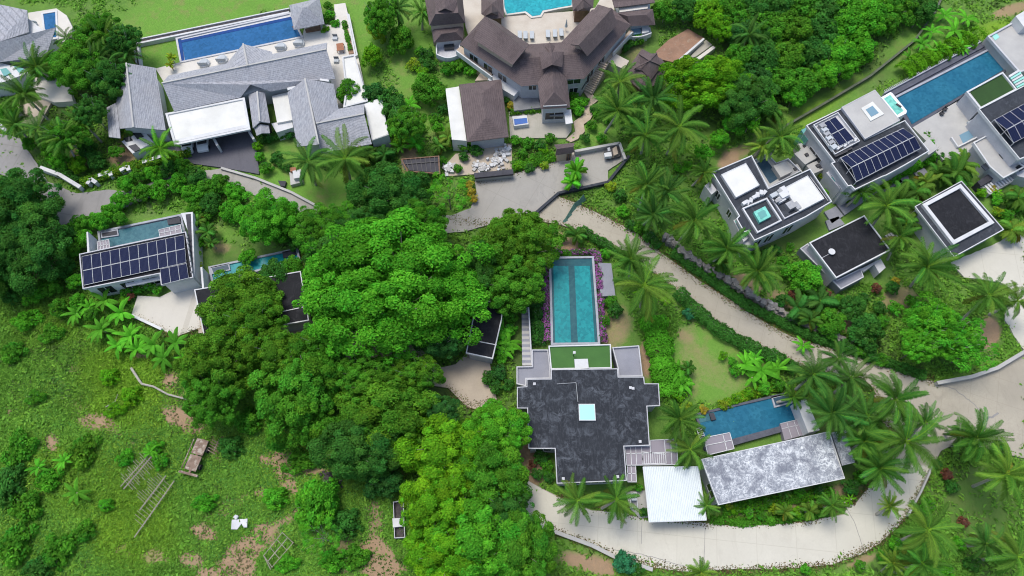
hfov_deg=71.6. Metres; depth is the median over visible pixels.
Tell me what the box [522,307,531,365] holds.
staircase
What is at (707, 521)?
leaf litter
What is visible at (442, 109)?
bush
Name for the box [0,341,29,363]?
bush
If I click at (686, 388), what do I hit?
banana plant
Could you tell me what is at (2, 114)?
shrub
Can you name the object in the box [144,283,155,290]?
bush
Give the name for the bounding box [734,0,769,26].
broadleaf tree
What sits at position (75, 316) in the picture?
banana plant
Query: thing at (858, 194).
palm tree
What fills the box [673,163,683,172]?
bush
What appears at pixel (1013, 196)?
garden palm
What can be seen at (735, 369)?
bush
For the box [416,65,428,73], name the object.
bush
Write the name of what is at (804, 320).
garden palm
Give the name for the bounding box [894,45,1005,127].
swimming pool
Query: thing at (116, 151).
shrub
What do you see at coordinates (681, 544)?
driveway
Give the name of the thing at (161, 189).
shrub
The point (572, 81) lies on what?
window
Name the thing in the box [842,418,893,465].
palm tree
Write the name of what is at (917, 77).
pool trough
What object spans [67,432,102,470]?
bush
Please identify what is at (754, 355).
banana plant
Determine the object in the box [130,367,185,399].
fallen branch
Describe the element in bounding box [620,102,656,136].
palm tree
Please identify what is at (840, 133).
solar array
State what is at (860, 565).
bush
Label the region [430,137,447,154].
garden palm
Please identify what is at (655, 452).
pergola
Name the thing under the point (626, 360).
deck
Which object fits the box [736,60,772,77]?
broadleaf tree
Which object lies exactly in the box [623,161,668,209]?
palm tree
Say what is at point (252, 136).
gate post
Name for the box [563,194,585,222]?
gate
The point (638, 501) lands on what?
utility slab
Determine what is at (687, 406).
bush
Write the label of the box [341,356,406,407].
broadleaf tree
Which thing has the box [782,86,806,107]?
shrub
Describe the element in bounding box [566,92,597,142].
garden path
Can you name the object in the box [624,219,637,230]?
bush
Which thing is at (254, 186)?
concrete lane
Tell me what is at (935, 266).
palm tree
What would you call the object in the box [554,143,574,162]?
gate house
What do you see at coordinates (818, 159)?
window
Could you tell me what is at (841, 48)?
broadleaf tree
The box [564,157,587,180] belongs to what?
garden palm
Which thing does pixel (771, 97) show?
broadleaf tree
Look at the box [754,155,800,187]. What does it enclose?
sunken terrace
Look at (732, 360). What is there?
bush
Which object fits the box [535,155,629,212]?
boundary wall
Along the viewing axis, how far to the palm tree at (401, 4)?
119.64 m
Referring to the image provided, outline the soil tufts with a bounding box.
[24,258,408,575]
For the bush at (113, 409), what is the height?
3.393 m
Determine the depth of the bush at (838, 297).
102.25 m
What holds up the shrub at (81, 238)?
on the ground at (702, 348)
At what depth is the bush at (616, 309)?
101.19 m
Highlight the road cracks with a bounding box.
[540,192,998,566]
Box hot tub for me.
[882,92,906,124]
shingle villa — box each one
[0,5,58,96]
[107,43,391,159]
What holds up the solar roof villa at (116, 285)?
on the ground at (702, 348)
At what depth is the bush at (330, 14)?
124.15 m
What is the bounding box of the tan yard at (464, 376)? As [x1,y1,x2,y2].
[198,320,495,408]
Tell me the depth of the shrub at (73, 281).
102.40 m
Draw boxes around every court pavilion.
[481,0,503,23]
[572,0,593,21]
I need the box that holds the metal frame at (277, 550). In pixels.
[263,532,293,569]
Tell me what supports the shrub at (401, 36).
on the ground at (702, 348)
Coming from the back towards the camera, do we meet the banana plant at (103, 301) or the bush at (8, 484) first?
the banana plant at (103, 301)
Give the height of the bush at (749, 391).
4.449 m
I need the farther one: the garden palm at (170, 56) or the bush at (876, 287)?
the garden palm at (170, 56)
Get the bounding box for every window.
[95,285,118,293]
[118,280,140,288]
[141,276,160,283]
[469,52,477,63]
[483,62,492,73]
[498,72,506,83]
[528,85,536,89]
[535,449,551,451]
[545,112,563,119]
[567,79,580,84]
[569,87,577,92]
[586,68,593,84]
[706,483,713,497]
[714,190,720,200]
[725,208,731,218]
[749,238,762,249]
[762,233,774,243]
[780,224,794,235]
[809,146,821,163]
[981,163,988,170]
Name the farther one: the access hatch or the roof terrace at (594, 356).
the access hatch
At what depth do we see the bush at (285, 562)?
87.95 m
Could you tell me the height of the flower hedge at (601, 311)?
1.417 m
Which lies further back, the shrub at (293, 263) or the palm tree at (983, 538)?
the shrub at (293, 263)
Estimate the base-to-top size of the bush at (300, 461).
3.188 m
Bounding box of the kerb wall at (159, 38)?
[134,8,289,65]
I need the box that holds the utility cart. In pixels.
[604,146,620,159]
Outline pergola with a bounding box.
[625,439,677,481]
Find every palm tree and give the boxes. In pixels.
[0,73,49,120]
[0,107,32,139]
[10,41,54,86]
[13,106,62,147]
[35,116,83,158]
[53,25,79,46]
[61,103,102,142]
[72,40,117,67]
[82,14,123,51]
[110,35,148,64]
[139,126,180,166]
[279,136,331,186]
[315,123,374,184]
[387,0,412,23]
[408,0,428,30]
[552,472,601,526]
[590,82,644,133]
[593,475,641,528]
[599,60,646,98]
[606,233,655,280]
[612,251,678,322]
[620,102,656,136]
[622,106,670,157]
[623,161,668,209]
[630,190,675,232]
[631,74,677,118]
[646,166,691,207]
[652,95,709,162]
[656,397,705,441]
[666,194,720,244]
[666,430,712,470]
[684,556,718,575]
[688,158,719,187]
[694,491,720,518]
[699,220,754,269]
[730,242,787,296]
[731,12,768,46]
[742,127,778,161]
[756,112,803,157]
[776,380,809,410]
[786,348,842,398]
[805,382,869,442]
[816,487,851,522]
[817,338,857,373]
[827,353,876,398]
[841,184,877,207]
[842,387,902,438]
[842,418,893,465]
[852,440,917,498]
[858,179,921,231]
[863,369,929,425]
[864,401,945,476]
[875,489,906,518]
[877,546,910,575]
[879,216,920,260]
[892,496,964,567]
[893,539,955,575]
[895,236,963,293]
[903,400,953,442]
[942,416,976,451]
[948,406,1013,464]
[961,271,1023,321]
[961,522,1007,562]
[971,437,1023,504]
[981,521,1023,575]
[988,280,1023,319]
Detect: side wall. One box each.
[181,212,202,285]
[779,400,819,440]
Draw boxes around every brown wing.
[425,0,464,61]
[612,0,654,40]
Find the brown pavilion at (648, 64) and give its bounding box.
[607,49,664,95]
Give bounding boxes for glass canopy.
[97,239,109,249]
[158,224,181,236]
[705,432,734,454]
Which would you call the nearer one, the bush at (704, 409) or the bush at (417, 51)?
the bush at (704, 409)
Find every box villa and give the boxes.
[699,155,831,256]
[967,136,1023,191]
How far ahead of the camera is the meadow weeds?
93.27 m
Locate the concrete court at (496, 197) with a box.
[445,149,622,233]
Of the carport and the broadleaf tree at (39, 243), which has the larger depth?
the broadleaf tree at (39, 243)
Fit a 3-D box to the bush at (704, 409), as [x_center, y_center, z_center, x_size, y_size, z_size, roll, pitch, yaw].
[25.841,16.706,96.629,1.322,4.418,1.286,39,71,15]
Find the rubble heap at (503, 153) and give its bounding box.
[442,143,511,175]
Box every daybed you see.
[197,58,209,67]
[215,55,227,63]
[274,42,286,51]
[293,39,304,47]
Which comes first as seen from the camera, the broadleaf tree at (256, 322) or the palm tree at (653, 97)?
the broadleaf tree at (256, 322)
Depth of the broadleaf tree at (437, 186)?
104.45 m
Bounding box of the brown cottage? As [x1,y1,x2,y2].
[446,73,517,151]
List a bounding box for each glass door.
[444,44,453,50]
[631,28,640,35]
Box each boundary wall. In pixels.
[39,166,83,191]
[132,314,161,329]
[220,167,317,205]
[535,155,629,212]
[541,523,652,570]
[574,142,626,159]
[752,0,941,156]
[906,466,931,516]
[934,350,1023,385]
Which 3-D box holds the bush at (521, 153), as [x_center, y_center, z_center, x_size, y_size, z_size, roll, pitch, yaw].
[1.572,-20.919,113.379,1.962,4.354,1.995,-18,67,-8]
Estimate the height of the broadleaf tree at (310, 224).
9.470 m
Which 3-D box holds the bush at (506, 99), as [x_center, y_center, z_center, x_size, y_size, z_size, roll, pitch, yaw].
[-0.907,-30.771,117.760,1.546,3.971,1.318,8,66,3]
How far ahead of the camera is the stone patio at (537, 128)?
115.34 m
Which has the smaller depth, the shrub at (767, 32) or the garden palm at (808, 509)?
the garden palm at (808, 509)
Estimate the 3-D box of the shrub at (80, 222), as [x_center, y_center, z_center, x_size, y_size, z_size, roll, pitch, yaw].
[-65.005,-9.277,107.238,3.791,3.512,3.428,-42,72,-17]
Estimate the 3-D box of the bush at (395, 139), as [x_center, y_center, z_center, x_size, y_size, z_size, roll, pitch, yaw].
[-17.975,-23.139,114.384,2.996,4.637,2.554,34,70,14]
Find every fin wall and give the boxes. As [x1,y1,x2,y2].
[86,232,97,251]
[200,267,210,287]
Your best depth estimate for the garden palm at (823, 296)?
100.61 m
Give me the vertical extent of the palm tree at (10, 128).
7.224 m
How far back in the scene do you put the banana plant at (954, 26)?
122.11 m
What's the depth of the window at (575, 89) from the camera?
116.86 m
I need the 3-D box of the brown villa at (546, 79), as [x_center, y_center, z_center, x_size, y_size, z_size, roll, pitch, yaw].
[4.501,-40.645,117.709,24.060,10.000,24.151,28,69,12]
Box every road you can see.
[0,134,137,224]
[529,197,1023,565]
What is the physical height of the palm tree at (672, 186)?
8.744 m
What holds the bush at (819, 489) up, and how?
on the ground at (702, 348)
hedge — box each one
[38,159,80,181]
[79,147,191,186]
[256,131,293,144]
[341,20,351,50]
[509,106,540,115]
[510,149,555,171]
[527,303,546,345]
[541,252,550,342]
[551,248,595,255]
[581,225,643,265]
[592,250,607,342]
[638,314,685,397]
[669,249,926,379]
[672,285,799,374]
[709,510,829,528]
[717,382,776,411]
[721,485,834,516]
[846,179,891,202]
[891,152,936,182]
[894,25,988,78]
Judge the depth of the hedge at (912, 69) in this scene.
119.91 m
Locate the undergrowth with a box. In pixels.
[0,0,1023,575]
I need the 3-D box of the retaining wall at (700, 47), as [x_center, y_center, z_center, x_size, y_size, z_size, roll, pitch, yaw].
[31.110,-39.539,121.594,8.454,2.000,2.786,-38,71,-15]
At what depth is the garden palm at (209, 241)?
104.90 m
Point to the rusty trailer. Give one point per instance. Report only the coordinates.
(192, 463)
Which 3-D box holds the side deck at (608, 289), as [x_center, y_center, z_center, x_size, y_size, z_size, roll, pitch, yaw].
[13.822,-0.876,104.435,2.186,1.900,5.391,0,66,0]
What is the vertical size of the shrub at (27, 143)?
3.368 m
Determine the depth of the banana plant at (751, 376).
97.05 m
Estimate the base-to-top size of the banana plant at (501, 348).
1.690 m
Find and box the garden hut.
[289,167,303,186]
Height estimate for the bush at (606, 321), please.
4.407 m
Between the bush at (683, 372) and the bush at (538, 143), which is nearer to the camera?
the bush at (683, 372)
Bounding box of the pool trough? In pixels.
[881,39,982,96]
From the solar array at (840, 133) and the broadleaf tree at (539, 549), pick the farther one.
the solar array at (840, 133)
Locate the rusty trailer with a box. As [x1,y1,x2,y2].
[179,438,218,476]
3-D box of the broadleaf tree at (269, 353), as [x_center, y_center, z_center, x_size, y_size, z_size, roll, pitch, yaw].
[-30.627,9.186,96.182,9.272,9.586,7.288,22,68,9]
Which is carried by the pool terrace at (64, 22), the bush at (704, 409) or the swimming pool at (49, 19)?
the swimming pool at (49, 19)
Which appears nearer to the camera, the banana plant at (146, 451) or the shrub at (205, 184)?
the banana plant at (146, 451)
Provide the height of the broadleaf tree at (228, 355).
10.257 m
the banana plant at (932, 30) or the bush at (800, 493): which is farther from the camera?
the banana plant at (932, 30)
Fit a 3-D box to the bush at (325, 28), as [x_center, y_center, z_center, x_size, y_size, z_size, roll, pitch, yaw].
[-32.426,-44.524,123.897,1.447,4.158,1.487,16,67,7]
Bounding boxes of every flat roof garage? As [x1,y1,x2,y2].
[807,215,889,286]
[914,181,1003,263]
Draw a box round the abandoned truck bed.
[392,501,405,538]
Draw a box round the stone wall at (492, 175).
[474,169,513,181]
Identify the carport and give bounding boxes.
[643,466,706,522]
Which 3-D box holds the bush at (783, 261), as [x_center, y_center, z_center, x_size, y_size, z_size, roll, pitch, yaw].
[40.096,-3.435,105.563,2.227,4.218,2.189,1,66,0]
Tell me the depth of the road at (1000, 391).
98.70 m
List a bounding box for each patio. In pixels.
[509,109,571,138]
[912,102,976,163]
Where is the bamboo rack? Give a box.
[121,453,153,489]
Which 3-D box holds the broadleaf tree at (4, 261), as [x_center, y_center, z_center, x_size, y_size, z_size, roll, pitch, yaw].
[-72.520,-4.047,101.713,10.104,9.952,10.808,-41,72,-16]
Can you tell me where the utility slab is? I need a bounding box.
[625,490,647,517]
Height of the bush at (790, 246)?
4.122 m
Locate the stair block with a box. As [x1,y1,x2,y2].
[791,143,822,177]
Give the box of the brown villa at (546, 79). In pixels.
[456,5,632,124]
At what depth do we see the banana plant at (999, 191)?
109.51 m
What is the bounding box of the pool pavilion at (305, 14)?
[289,0,323,32]
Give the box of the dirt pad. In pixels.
[656,29,704,62]
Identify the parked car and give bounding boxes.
[181,143,193,153]
[196,139,209,152]
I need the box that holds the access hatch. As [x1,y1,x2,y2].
[278,181,286,187]
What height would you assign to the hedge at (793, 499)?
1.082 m
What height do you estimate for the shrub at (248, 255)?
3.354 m
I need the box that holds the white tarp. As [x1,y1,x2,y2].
[231,515,247,528]
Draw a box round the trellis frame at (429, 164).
[401,156,439,174]
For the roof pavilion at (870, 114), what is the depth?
109.48 m
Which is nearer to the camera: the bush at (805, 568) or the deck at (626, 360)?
the bush at (805, 568)
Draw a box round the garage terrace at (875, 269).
[796,243,885,293]
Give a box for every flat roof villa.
[194,271,311,339]
[466,296,501,363]
[517,368,659,485]
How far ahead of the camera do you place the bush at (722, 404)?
95.93 m
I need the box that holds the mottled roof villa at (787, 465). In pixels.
[699,432,854,504]
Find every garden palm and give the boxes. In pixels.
[115,129,133,140]
[165,53,176,63]
[165,60,173,69]
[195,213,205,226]
[195,223,217,239]
[203,232,219,248]
[352,147,378,166]
[374,144,394,161]
[404,137,425,151]
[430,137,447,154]
[436,127,451,147]
[561,173,580,190]
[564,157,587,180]
[564,223,586,245]
[679,360,695,375]
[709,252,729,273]
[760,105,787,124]
[774,503,796,520]
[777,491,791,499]
[784,288,812,323]
[797,309,823,331]
[800,500,819,520]
[802,285,839,315]
[883,180,917,212]
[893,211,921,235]
[901,179,936,204]
[914,171,941,190]
[930,160,955,187]
[939,148,973,186]
[946,178,975,196]
[951,148,980,174]
[997,218,1023,243]
[1002,185,1023,210]
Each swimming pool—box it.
[41,10,58,42]
[97,214,187,246]
[175,12,302,62]
[208,248,300,280]
[503,0,572,18]
[549,256,599,345]
[695,393,794,452]
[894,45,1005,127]
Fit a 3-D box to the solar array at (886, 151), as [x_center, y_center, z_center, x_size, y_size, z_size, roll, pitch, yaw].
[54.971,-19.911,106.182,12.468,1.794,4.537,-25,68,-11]
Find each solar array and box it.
[82,235,188,284]
[824,117,853,146]
[837,128,920,184]
[991,104,1023,146]
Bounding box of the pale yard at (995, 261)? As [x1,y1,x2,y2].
[951,236,1023,350]
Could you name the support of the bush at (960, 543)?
on the ground at (702, 348)
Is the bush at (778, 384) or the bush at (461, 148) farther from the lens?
the bush at (461, 148)
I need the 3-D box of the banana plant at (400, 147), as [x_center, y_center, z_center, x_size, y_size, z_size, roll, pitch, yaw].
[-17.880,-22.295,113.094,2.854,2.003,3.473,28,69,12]
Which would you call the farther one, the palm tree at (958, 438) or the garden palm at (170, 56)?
the garden palm at (170, 56)
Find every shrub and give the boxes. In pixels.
[0,102,19,118]
[0,282,21,305]
[21,287,45,306]
[22,137,36,150]
[37,279,62,296]
[40,143,58,161]
[45,149,69,170]
[48,298,68,318]
[52,257,76,279]
[63,225,77,242]
[65,242,80,258]
[65,274,81,289]
[66,214,91,230]
[67,155,86,173]
[69,293,85,310]
[74,229,92,247]
[75,139,97,157]
[83,305,98,320]
[86,151,105,168]
[87,212,112,230]
[100,203,121,217]
[108,145,124,157]
[109,190,130,207]
[112,211,128,224]
[116,175,134,192]
[128,166,146,183]
[130,182,153,202]
[144,165,164,181]
[147,179,169,201]
[159,160,175,178]
[167,172,186,192]
[174,158,193,173]
[181,184,206,202]
[185,166,206,186]
[186,202,202,214]
[197,178,218,194]
[198,191,220,214]
[210,174,233,193]
[218,199,240,223]
[222,181,245,201]
[238,248,256,264]
[273,228,289,243]
[281,254,303,274]
[288,234,300,251]
[336,78,359,103]
[361,42,382,67]
[361,82,388,102]
[366,18,387,43]
[387,23,414,55]
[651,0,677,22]
[694,143,715,160]
[709,128,729,148]
[722,109,745,135]
[743,115,761,132]
[759,26,777,44]
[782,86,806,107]
[816,307,846,340]
[837,295,866,320]
[838,54,859,79]
[874,12,899,35]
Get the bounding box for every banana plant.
[24,458,49,475]
[52,452,71,471]
[60,305,81,325]
[62,477,90,504]
[77,298,100,316]
[83,316,116,342]
[90,288,118,311]
[104,334,126,359]
[106,297,134,325]
[112,323,141,348]
[124,334,149,359]
[139,329,165,357]
[141,443,157,457]
[151,342,173,373]
[163,327,187,355]
[389,135,407,152]
[403,95,420,111]
[494,341,517,358]
[497,328,521,353]
[499,316,511,334]
[672,370,694,396]
[673,359,684,382]
[732,349,760,374]
[742,355,780,384]
[745,366,762,389]
[747,349,763,363]
[765,355,793,378]
[792,335,813,352]
[845,494,856,505]
[902,47,917,61]
[913,36,931,51]
[922,23,943,38]
[932,40,952,58]
[934,8,957,21]
[941,17,966,40]
[952,40,971,55]
[958,8,978,26]
[993,189,1002,196]
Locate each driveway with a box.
[168,129,259,174]
[526,465,929,571]
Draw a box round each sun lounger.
[523,31,527,38]
[530,31,533,38]
[546,30,549,37]
[553,29,556,36]
[559,28,563,35]
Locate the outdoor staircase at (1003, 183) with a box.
[979,176,1012,197]
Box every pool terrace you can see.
[28,8,74,43]
[156,3,363,108]
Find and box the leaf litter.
[129,161,941,575]
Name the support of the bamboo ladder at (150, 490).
on the meadow weeds
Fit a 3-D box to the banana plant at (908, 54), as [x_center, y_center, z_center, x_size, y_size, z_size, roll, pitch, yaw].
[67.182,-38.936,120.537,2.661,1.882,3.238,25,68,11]
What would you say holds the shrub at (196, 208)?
on the ground at (702, 348)
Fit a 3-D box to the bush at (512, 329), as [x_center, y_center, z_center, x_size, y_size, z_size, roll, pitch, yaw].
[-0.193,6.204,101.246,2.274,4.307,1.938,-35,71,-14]
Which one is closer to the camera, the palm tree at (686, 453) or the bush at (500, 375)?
the palm tree at (686, 453)
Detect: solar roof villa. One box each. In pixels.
[79,231,201,296]
[795,109,937,205]
[965,86,1023,166]
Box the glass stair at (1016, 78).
[1008,69,1023,88]
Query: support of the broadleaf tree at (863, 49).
on the ground at (702, 348)
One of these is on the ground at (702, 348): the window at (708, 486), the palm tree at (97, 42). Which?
the palm tree at (97, 42)
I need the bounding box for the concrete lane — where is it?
[129,169,471,228]
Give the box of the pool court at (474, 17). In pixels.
[463,0,613,43]
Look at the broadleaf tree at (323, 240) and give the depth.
99.48 m
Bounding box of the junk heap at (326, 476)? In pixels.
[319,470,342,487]
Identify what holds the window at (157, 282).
in the solar roof villa at (116, 285)
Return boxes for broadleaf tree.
[0,167,65,232]
[0,207,72,296]
[0,220,18,296]
[31,54,55,80]
[39,120,92,152]
[47,33,106,95]
[68,91,109,130]
[72,12,120,47]
[84,58,130,100]
[101,24,142,59]
[173,315,261,403]
[178,365,245,429]
[194,264,284,334]
[220,296,289,342]
[233,187,298,245]
[245,323,312,374]
[247,345,344,451]
[258,257,289,283]
[288,202,338,247]
[292,207,494,365]
[294,477,339,531]
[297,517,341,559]
[300,322,350,366]
[301,233,363,271]
[306,418,401,483]
[326,200,362,235]
[332,373,440,463]
[334,206,385,238]
[335,345,394,397]
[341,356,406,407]
[344,161,434,220]
[362,470,405,498]
[363,0,397,36]
[375,86,406,125]
[385,105,426,142]
[386,198,449,231]
[390,354,445,393]
[394,412,490,481]
[398,469,480,547]
[402,523,490,575]
[411,72,446,106]
[412,324,466,359]
[424,171,470,210]
[424,495,532,575]
[426,394,460,431]
[450,239,501,291]
[450,433,532,513]
[462,398,532,450]
[471,207,562,280]
[484,249,545,316]
[485,501,557,575]
[488,484,534,538]
[658,55,756,111]
[671,0,700,21]
[692,0,724,28]
[706,12,733,41]
[714,0,751,23]
[716,71,780,129]
[723,17,760,43]
[725,41,753,71]
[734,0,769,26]
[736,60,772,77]
[749,38,780,74]
[754,11,786,42]
[759,61,797,100]
[760,0,795,16]
[760,90,776,114]
[773,10,812,43]
[775,41,804,72]
[780,259,822,295]
[781,0,821,20]
[784,66,822,103]
[795,39,832,71]
[800,12,839,46]
[810,57,843,87]
[812,0,847,23]
[822,35,855,70]
[831,13,867,40]
[832,0,866,27]
[844,33,877,65]
[847,312,885,352]
[851,8,886,37]
[862,0,893,15]
[887,0,918,26]
[894,291,987,372]
[900,328,939,363]
[901,301,967,345]
[911,0,941,23]
[936,326,986,361]
[945,331,999,370]
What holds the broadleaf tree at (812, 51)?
on the ground at (702, 348)
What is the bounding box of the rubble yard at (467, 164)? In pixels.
[448,143,511,176]
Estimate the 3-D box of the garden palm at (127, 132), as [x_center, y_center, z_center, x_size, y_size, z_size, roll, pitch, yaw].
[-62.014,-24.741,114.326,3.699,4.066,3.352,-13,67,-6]
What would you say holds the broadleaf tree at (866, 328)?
on the ground at (702, 348)
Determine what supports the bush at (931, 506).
on the ground at (702, 348)
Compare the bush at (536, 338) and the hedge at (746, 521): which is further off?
the bush at (536, 338)
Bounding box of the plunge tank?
[512,115,528,128]
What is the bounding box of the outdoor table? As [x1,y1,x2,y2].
[336,43,344,52]
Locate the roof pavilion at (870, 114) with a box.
[841,90,899,139]
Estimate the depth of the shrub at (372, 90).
114.46 m
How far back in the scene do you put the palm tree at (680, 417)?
89.30 m
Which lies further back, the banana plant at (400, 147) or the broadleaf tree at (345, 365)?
the banana plant at (400, 147)
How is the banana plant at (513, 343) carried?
on the ground at (702, 348)
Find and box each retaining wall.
[662,232,845,340]
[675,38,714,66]
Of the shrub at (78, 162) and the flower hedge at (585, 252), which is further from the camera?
the shrub at (78, 162)
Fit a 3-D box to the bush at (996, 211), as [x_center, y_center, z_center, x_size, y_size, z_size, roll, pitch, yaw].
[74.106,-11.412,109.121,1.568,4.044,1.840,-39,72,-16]
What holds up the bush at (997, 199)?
on the ground at (702, 348)
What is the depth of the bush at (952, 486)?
91.39 m
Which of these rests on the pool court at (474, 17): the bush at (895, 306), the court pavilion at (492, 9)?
the court pavilion at (492, 9)
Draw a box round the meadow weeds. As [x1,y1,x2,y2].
[0,273,415,575]
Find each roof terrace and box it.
[548,344,611,371]
[956,72,1016,120]
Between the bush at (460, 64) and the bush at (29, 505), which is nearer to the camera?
the bush at (29, 505)
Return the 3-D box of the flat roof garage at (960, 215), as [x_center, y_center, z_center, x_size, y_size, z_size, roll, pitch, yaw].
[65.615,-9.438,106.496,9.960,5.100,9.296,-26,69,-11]
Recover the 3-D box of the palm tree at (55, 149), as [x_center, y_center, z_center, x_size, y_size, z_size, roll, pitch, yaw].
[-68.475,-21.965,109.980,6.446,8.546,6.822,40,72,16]
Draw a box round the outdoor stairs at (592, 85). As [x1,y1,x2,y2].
[581,62,608,94]
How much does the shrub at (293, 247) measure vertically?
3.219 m
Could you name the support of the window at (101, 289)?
in the solar roof villa at (116, 285)
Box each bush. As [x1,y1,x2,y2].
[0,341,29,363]
[0,427,39,467]
[0,463,27,508]
[0,520,39,568]
[7,489,43,521]
[9,309,45,331]
[19,555,58,575]
[24,389,46,404]
[33,468,64,492]
[37,322,65,343]
[41,532,76,571]
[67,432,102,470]
[69,518,95,543]
[96,499,114,511]
[98,368,120,385]
[103,401,127,417]
[114,448,133,466]
[119,296,127,304]
[119,386,144,406]
[120,288,130,296]
[127,293,134,300]
[129,285,144,293]
[142,440,164,455]
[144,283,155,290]
[150,285,162,294]
[152,452,168,470]
[190,493,219,511]
[198,237,204,247]
[202,209,216,219]
[217,436,245,458]
[233,406,264,435]
[252,141,262,150]
[254,152,264,160]
[258,162,274,173]
[261,486,290,510]
[264,134,274,143]
[269,151,282,163]
[274,553,301,573]
[276,159,285,169]
[280,447,317,474]
[283,131,294,138]
[284,164,293,171]
[318,547,346,572]
[321,25,329,32]
[322,1,332,8]
[323,14,328,23]
[325,10,335,18]
[330,19,339,26]
[330,507,364,540]
[340,542,371,571]
[386,147,396,159]
[391,134,407,147]
[404,57,420,71]
[414,45,422,56]
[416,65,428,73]
[418,47,433,63]
[423,58,437,71]
[428,113,443,124]
[431,121,444,131]
[436,101,447,114]
[439,61,456,75]
[440,155,446,164]
[443,138,452,149]
[453,164,462,172]
[454,58,468,71]
[457,137,470,150]
[458,152,469,161]
[463,65,476,75]
[465,180,473,187]
[466,187,475,195]
[469,145,483,156]
[469,195,477,202]
[481,370,498,384]
[489,381,504,393]
[492,364,506,379]
[496,349,507,363]
[497,330,510,345]
[502,341,514,354]
[503,379,514,390]
[504,96,509,102]
[504,310,518,323]
[505,323,517,336]
[506,101,513,108]
[508,135,521,144]
[512,160,521,169]
[516,148,527,159]
[520,136,534,148]
[524,162,534,172]
[528,460,536,469]
[530,151,543,162]
[531,334,541,343]
[531,468,543,480]
[532,308,542,320]
[533,321,543,332]
[533,450,549,466]
[534,138,546,149]
[538,144,548,153]
[539,161,548,169]
[541,460,553,474]
[543,471,555,483]
[545,133,557,142]
[562,249,571,255]
[569,91,578,100]
[570,97,583,107]
[570,100,574,110]
[573,106,584,115]
[579,97,589,106]
[579,133,590,142]
[586,119,596,129]
[589,106,596,112]
[592,109,603,117]
[596,133,606,142]
[599,248,610,258]
[599,314,609,325]
[604,181,616,191]
[604,295,617,307]
[607,302,623,318]
[612,549,636,574]
[613,187,627,202]
[616,204,630,217]
[622,43,630,52]
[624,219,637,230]
[627,39,638,46]
[631,562,645,575]
[633,221,647,233]
[634,34,643,44]
[634,484,642,491]
[639,508,647,516]
[642,230,656,242]
[649,237,662,249]
[656,314,668,326]
[671,390,687,401]
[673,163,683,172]
[677,369,688,378]
[678,377,692,391]
[679,402,691,411]
[682,308,697,319]
[683,161,692,170]
[699,404,708,414]
[708,267,716,276]
[717,400,728,409]
[718,351,727,359]
[725,503,733,510]
[728,357,738,365]
[729,364,742,376]
[730,503,742,514]
[731,393,740,404]
[743,387,753,396]
[743,506,753,518]
[755,510,767,521]
[757,381,770,394]
[761,247,773,257]
[763,498,771,507]
[768,503,776,514]
[771,378,785,391]
[772,244,782,253]
[772,294,787,307]
[776,256,789,266]
[786,242,794,251]
[788,290,795,299]
[791,506,802,517]
[794,488,806,497]
[800,563,810,574]
[814,484,823,494]
[834,294,843,305]
[840,479,859,494]
[843,338,854,351]
[853,345,866,355]
[853,470,867,484]
[854,559,865,572]
[858,293,870,302]
[864,352,877,362]
[871,283,881,293]
[873,301,887,313]
[874,352,890,366]
[876,549,889,561]
[877,314,890,327]
[886,280,900,294]
[888,300,903,314]
[888,536,901,551]
[891,276,900,284]
[904,294,918,308]
[920,497,935,514]
[931,459,942,469]
[936,152,944,160]
[940,468,953,479]
[940,561,954,575]
[945,479,960,493]
[951,535,966,550]
[956,516,970,528]
[962,554,981,572]
[976,188,987,197]
[990,441,1004,452]
[991,192,1006,205]
[992,206,1004,216]
[998,208,1015,220]
[1011,201,1020,212]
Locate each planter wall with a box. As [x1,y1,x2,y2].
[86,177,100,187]
[98,171,114,179]
[119,165,131,174]
[142,155,161,166]
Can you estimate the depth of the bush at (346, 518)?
89.63 m
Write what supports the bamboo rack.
on the ground at (702, 348)
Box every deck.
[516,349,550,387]
[598,263,614,298]
[611,345,642,376]
[981,11,1023,76]
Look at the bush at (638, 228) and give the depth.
106.82 m
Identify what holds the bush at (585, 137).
on the ground at (702, 348)
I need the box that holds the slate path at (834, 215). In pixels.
[824,168,926,231]
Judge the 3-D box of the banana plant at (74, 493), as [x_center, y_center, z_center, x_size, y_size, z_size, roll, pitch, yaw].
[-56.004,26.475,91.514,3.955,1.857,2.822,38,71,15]
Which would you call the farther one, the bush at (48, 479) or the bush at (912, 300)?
the bush at (912, 300)
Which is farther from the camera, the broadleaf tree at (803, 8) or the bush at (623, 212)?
the broadleaf tree at (803, 8)
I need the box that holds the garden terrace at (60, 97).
[17,76,76,125]
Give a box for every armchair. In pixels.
[332,34,337,40]
[333,56,338,62]
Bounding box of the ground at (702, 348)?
[0,0,1023,575]
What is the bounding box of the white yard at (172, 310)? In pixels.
[132,288,199,335]
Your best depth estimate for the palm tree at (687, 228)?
99.41 m
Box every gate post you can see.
[213,138,222,152]
[248,131,256,141]
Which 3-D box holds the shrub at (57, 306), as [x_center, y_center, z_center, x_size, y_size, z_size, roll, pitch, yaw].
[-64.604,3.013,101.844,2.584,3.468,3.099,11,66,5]
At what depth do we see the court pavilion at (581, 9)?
121.44 m
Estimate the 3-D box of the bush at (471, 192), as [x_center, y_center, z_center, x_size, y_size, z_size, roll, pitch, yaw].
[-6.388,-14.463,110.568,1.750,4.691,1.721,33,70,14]
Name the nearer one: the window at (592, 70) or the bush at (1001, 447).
the bush at (1001, 447)
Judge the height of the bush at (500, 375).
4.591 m
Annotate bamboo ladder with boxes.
[134,481,174,537]
[139,473,165,510]

